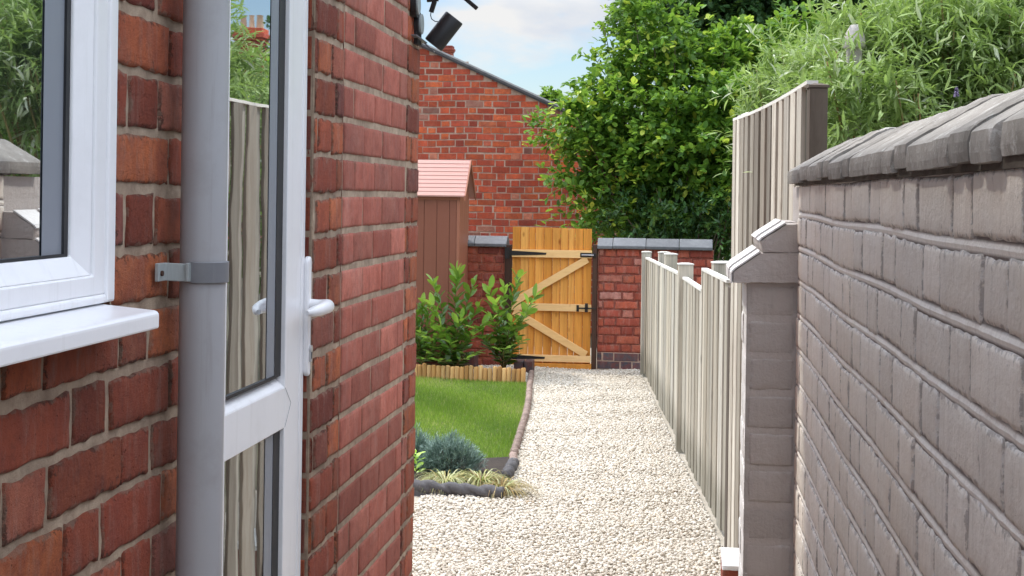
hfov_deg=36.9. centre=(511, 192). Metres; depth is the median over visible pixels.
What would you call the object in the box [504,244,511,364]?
gate post
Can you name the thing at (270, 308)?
door
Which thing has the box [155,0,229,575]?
drainpipe
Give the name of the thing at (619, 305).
garden wall
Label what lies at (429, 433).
lawn
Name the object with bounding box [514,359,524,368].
edging brick
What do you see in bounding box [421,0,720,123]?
sky
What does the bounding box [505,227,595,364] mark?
garden gate
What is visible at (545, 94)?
distant tree
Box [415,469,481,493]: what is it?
sedge tuft
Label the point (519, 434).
rope edging
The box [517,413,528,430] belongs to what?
rope edging
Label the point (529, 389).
rope edging
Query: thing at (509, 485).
sedge tuft
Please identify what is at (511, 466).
rope edging
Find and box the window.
[0,0,158,366]
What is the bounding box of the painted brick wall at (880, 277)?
[726,88,1023,575]
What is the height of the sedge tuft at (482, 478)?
0.089 m
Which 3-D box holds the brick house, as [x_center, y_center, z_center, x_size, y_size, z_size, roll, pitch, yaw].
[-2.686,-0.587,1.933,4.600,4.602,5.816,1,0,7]
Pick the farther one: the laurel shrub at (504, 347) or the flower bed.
the laurel shrub at (504, 347)
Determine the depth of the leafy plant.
9.29 m
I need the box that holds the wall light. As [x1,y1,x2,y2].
[411,0,461,51]
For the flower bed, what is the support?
on the path
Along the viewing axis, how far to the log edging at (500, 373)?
14.10 m
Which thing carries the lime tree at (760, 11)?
on the ground
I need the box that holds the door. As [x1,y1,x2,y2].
[222,0,333,575]
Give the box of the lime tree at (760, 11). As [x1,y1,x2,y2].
[600,0,994,85]
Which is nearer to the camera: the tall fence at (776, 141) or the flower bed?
the tall fence at (776, 141)
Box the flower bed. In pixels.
[414,454,508,486]
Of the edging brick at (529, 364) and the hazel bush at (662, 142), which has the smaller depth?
the edging brick at (529, 364)
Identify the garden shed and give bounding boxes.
[416,160,475,370]
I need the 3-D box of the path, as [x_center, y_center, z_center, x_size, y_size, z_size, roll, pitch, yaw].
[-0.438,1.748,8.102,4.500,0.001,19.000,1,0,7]
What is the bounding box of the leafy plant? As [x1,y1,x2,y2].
[414,449,425,472]
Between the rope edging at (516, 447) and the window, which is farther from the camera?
the rope edging at (516, 447)
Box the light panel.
[464,0,477,9]
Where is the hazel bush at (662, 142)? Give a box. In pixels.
[517,0,849,260]
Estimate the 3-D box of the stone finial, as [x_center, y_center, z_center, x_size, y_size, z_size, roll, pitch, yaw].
[1.471,0.518,6.675,0.097,2.504,0.092,1,0,7]
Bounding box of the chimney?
[442,45,455,55]
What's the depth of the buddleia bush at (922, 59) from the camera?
6.49 m
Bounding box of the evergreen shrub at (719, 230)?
[583,178,731,260]
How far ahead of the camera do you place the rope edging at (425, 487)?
8.77 m
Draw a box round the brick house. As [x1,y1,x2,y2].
[0,0,419,575]
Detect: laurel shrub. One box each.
[415,293,448,364]
[417,261,492,366]
[465,268,545,367]
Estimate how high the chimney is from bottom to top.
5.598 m
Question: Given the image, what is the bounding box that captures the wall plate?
[410,0,420,16]
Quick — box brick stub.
[720,547,738,575]
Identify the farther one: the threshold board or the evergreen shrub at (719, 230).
the evergreen shrub at (719, 230)
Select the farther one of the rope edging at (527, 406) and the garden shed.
the garden shed
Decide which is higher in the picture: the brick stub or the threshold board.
the threshold board
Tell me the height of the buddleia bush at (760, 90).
3.129 m
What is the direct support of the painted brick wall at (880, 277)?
on the path
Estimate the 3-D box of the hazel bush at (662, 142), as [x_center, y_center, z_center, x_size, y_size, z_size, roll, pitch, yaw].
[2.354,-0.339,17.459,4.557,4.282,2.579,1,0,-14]
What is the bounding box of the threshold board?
[534,362,590,369]
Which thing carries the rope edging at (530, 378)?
on the path
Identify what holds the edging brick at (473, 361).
on the path
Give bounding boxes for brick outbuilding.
[418,43,627,333]
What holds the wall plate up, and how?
attached to the brick house
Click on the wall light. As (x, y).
(443, 31)
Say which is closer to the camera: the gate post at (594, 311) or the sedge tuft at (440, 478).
the sedge tuft at (440, 478)
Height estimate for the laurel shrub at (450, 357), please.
1.120 m
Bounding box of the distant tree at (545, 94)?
[539,86,564,103]
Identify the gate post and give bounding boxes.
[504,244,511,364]
[591,244,597,369]
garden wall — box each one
[467,235,509,364]
[597,238,713,369]
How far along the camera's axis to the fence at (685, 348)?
9.56 m
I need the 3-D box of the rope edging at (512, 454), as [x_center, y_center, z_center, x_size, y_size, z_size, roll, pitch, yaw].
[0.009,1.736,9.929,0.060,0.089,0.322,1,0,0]
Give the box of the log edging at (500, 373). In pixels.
[415,363,525,382]
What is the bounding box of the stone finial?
[843,24,865,140]
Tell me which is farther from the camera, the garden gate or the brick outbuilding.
the brick outbuilding
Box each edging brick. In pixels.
[461,354,477,368]
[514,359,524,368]
[524,359,534,372]
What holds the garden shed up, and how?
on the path
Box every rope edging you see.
[413,479,504,500]
[502,457,518,478]
[509,451,517,458]
[510,439,520,453]
[513,427,523,440]
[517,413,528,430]
[522,398,531,414]
[525,383,532,399]
[526,370,533,384]
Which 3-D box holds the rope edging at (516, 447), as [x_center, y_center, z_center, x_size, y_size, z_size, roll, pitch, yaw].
[0.021,1.736,10.354,0.061,0.089,0.497,1,0,3]
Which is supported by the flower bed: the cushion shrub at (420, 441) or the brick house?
the cushion shrub at (420, 441)
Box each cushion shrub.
[414,422,435,468]
[415,429,486,474]
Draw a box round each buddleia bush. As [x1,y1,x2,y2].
[705,17,840,177]
[731,0,1023,172]
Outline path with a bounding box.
[412,348,723,575]
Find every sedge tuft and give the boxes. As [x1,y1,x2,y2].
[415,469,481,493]
[446,468,514,491]
[481,476,540,499]
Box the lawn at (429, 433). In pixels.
[415,380,523,457]
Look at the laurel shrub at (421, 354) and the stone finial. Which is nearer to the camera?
the stone finial
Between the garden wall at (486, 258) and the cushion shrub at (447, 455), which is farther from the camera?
the garden wall at (486, 258)
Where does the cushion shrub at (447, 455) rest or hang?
on the flower bed
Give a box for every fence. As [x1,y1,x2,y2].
[640,251,730,546]
[727,80,829,547]
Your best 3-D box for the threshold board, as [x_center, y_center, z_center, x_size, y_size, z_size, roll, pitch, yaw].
[0.442,1.731,15.405,0.709,0.050,0.110,1,0,7]
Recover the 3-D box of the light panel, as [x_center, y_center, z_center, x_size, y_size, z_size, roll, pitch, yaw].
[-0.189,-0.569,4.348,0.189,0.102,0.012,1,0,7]

